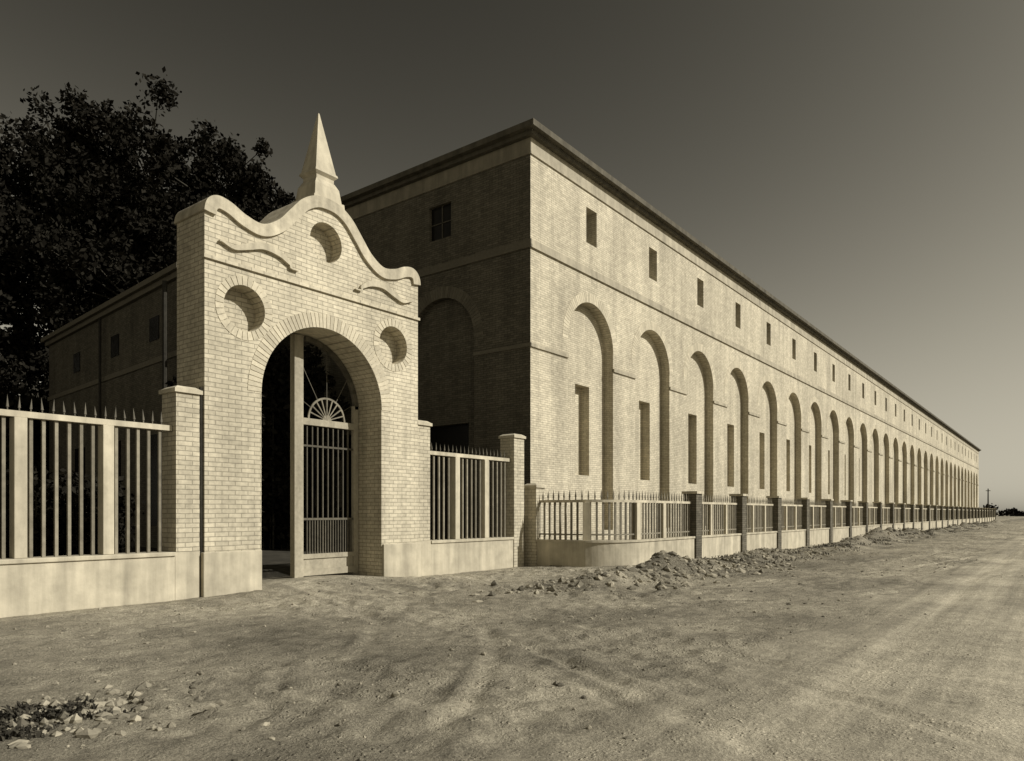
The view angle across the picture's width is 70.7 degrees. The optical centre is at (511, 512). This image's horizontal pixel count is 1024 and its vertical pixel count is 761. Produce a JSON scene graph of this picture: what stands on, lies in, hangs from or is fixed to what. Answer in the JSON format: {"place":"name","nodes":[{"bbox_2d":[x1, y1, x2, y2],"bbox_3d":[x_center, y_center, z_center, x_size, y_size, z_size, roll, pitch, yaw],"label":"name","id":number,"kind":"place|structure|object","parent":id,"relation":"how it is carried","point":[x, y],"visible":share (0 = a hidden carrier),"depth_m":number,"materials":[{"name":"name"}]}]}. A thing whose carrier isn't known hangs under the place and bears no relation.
{"place":"outdoors","nodes":[
{"label":"outdoors","id":0,"kind":"place"},
{"bbox_2d":[95,543,350,577],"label":"yard lawn","id":1,"kind":"structure","parent":0,"point":[275,562],"depth_m":20.62,"materials":[{"name":"plant"}]},
{"bbox_2d":[1,232,46,396],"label":"broadleaf tree","id":2,"kind":"object","parent":1,"relation":"on","point":[27,344],"visible":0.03,"depth_m":43.01,"materials":[{"name":"black plant"}]},
{"bbox_2d":[0,363,48,523],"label":"garden shrubbery","id":3,"kind":"object","parent":1,"relation":"on","point":[37,446],"visible":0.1,"depth_m":38.22,"materials":[{"name":"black plant"}]},
{"bbox_2d":[0,118,117,438],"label":"broadleaf tree","id":4,"kind":"object","parent":1,"relation":"on","point":[20,364],"visible":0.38,"depth_m":40.79,"materials":[{"name":"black plant"}]},
{"bbox_2d":[0,460,144,557],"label":"garden shrubbery","id":5,"kind":"object","parent":1,"relation":"on","point":[62,514],"visible":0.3,"depth_m":18.40,"materials":[{"name":"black plant"}]},
{"bbox_2d":[161,341,349,549],"bbox_3d":[-9.393,-2.466,26.436,4.069,8.132,7.225,0,0,37],"label":"garden shrubbery","id":6,"kind":"object","parent":1,"relation":"on","point":[275,463],"visible":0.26,"depth_m":26.18,"materials":[{"name":"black plant"}]},
{"bbox_2d":[0,513,1023,760],"bbox_3d":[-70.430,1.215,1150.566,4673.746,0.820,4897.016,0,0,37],"label":"ground","id":7,"kind":"structure","parent":0,"point":[312,655],"depth_m":7.98,"materials":[{"name":"soil"}]},
{"bbox_2d":[0,695,135,740],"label":"weed patch","id":8,"kind":"object","parent":7,"relation":"on","point":[9,714],"visible":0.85,"depth_m":5.36,"materials":[{"name":"black plant"}]},
{"bbox_2d":[0,85,157,330],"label":"broadleaf tree","id":9,"kind":"object","parent":7,"relation":"on","point":[70,133],"visible":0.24,"depth_m":42.49,"materials":[{"name":"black plant"}]},
{"bbox_2d":[0,551,175,617],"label":"concrete base wall","id":10,"kind":"structure","parent":7,"relation":"on","point":[38,585],"depth_m":11.14,"materials":[{"name":"beige concrete"}]},
{"bbox_2d":[0,395,171,558],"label":"spiked fence","id":11,"kind":"object","parent":10,"relation":"on","point":[107,486],"visible":0.99,"depth_m":11.25,"materials":[{"name":"metal"}]},
{"bbox_2d":[0,671,255,748],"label":"rock pile","id":12,"kind":"object","parent":7,"relation":"on","point":[103,717],"visible":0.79,"depth_m":5.42,"materials":[{"name":"stone"}]},
{"bbox_2d":[0,66,273,332],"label":"broadleaf tree","id":13,"kind":"object","parent":7,"relation":"on","point":[166,165],"visible":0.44,"depth_m":42.30,"materials":[{"name":"black plant"}]},
{"bbox_2d":[49,280,273,547],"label":"walls","id":14,"kind":"structure","parent":7,"relation":"on","point":[137,391],"depth_m":30.07,"materials":[{"name":"brick"}]},
{"bbox_2d":[41,262,176,400],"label":"cornice and string","id":15,"kind":"structure","parent":14,"relation":"attached to","point":[147,286],"depth_m":30.07,"materials":[{"name":"cast stone"}]},
{"bbox_2d":[73,315,161,525],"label":"windows","id":16,"kind":"structure","parent":14,"relation":"attached to","point":[153,328],"depth_m":27.83,"materials":[{"name":"black glass"}]},
{"bbox_2d":[98,280,166,425],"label":"downpipes","id":17,"kind":"object","parent":14,"relation":"attached to","point":[164,332],"visible":0.33,"depth_m":26.12,"materials":[{"name":"metal"}]},
{"bbox_2d":[137,139,295,277],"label":"broadleaf tree","id":18,"kind":"object","parent":7,"relation":"on","point":[281,198],"visible":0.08,"depth_m":45.03,"materials":[{"name":"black plant"}]},
{"bbox_2d":[174,113,420,596],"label":"entrance gate","id":19,"kind":"structure","parent":7,"relation":"on","point":[252,294],"depth_m":14.75,"materials":[{"name":"brick"}]},
{"bbox_2d":[199,387,202,596],"bbox_3d":[-5.468,-0.300,12.685,0.055,3.800,0.055,0,0,15],"label":"drain pipe","id":20,"kind":"object","parent":19,"relation":"attached to","point":[201,472],"visible":0.67,"depth_m":12.66,"materials":[{"name":"metal"}]},
{"bbox_2d":[167,541,430,599],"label":"concrete base wall","id":21,"kind":"structure","parent":7,"relation":"on","point":[187,574],"depth_m":12.52,"materials":[{"name":"beige concrete"}]},
{"bbox_2d":[159,385,202,551],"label":"brick pier","id":22,"kind":"structure","parent":21,"relation":"on","point":[181,476],"depth_m":12.45,"materials":[{"name":"brick"}]},
{"bbox_2d":[418,420,431,540],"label":"brick pier","id":23,"kind":"structure","parent":21,"relation":"on","point":[424,480],"depth_m":17.05,"materials":[{"name":"brick"}]},
{"bbox_2d":[429,537,513,574],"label":"concrete base wall","id":24,"kind":"structure","parent":7,"relation":"on","point":[452,556],"depth_m":18.38,"materials":[{"name":"beige concrete"}]},
{"bbox_2d":[430,443,509,539],"bbox_3d":[-1.091,-0.530,18.635,0.200,2.400,3.240,0,0,37],"label":"spiked fence","id":25,"kind":"object","parent":24,"relation":"on","point":[453,495],"visible":0.92,"depth_m":18.53,"materials":[{"name":"metal"}]},
{"bbox_2d":[498,433,525,566],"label":"brick pier","id":26,"kind":"structure","parent":7,"relation":"on","point":[512,447],"depth_m":19.96,"materials":[{"name":"brick"}]},
{"bbox_2d":[1,548,1022,760],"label":"loose stones","id":27,"kind":"object","parent":7,"relation":"on","point":[395,693],"visible":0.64,"depth_m":9.13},
{"bbox_2d":[524,483,546,565],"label":"brick pier","id":28,"kind":"structure","parent":7,"relation":"on","point":[534,492],"depth_m":20.30,"materials":[{"name":"brick"}]},
{"bbox_2d":[274,118,980,546],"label":"brick warehouse","id":29,"kind":"structure","parent":7,"relation":"on","point":[584,324],"depth_m":27.35,"materials":[{"name":"beige brick"}]},
{"bbox_2d":[344,203,468,546],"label":"end doors and windows","id":30,"kind":"structure","parent":29,"relation":"in","point":[457,436],"depth_m":25.86,"materials":[{"name":"black glass"}]},
{"bbox_2d":[438,547,861,601],"bbox_3d":[6.200,1.247,19.933,4.177,0.709,20.766,0,0,37],"label":"rubble","id":31,"kind":"object","parent":7,"relation":"on","point":[683,573],"visible":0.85,"depth_m":16.55,"materials":[{"name":"stone"}]},
{"bbox_2d":[524,518,994,566],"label":"wall","id":32,"kind":"structure","parent":7,"relation":"on","point":[586,554],"depth_m":21.85,"materials":[{"name":"concrete"}]},
{"bbox_2d":[524,490,992,539],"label":"spiked fence","id":33,"kind":"object","parent":32,"relation":"on","point":[759,517],"visible":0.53,"depth_m":24.04,"materials":[{"name":"metal"}]},
{"bbox_2d":[524,517,994,542],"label":"wall capping","id":34,"kind":"object","parent":32,"relation":"on","point":[617,541],"depth_m":21.81,"materials":[{"name":"beige concrete"}]},
{"bbox_2d":[682,491,995,557],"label":"brick fence piers","id":35,"kind":"structure","parent":7,"relation":"on","point":[695,498],"depth_m":32.73,"materials":[{"name":"brown brick"}]},
{"bbox_2d":[701,522,989,562],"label":"verge weeds","id":36,"kind":"object","parent":7,"relation":"on","point":[822,545],"visible":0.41,"depth_m":30.46,"materials":[{"name":"grey plant"}]},
{"bbox_2d":[773,521,996,556],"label":"verge stones","id":37,"kind":"object","parent":7,"relation":"on","point":[852,546],"visible":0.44,"depth_m":36.63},
{"bbox_2d":[986,489,989,507],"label":"utility pole","id":38,"kind":"object","parent":7,"relation":"on","point":[988,490],"visible":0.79,"depth_m":147.20,"materials":[{"name":"brown wood"}]},
{"bbox_2d":[983,503,1023,515],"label":"distant tree line","id":39,"kind":"object","parent":7,"relation":"on","point":[1012,512],"visible":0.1,"depth_m":295.59,"materials":[{"name":"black plant"}]},
{"bbox_2d":[0,0,1023,512],"label":"sky","id":40,"kind":"structure","parent":0,"point":[859,162],"materials":[{"name":"grey"}]},
{"bbox_2d":[476,532,1023,760],"bbox_3d":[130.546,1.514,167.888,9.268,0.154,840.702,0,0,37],"label":"dirt road","id":41,"kind":"structure","parent":0,"point":[836,691],"depth_m":5.81,"materials":[{"name":"beige soil"}]}
]}

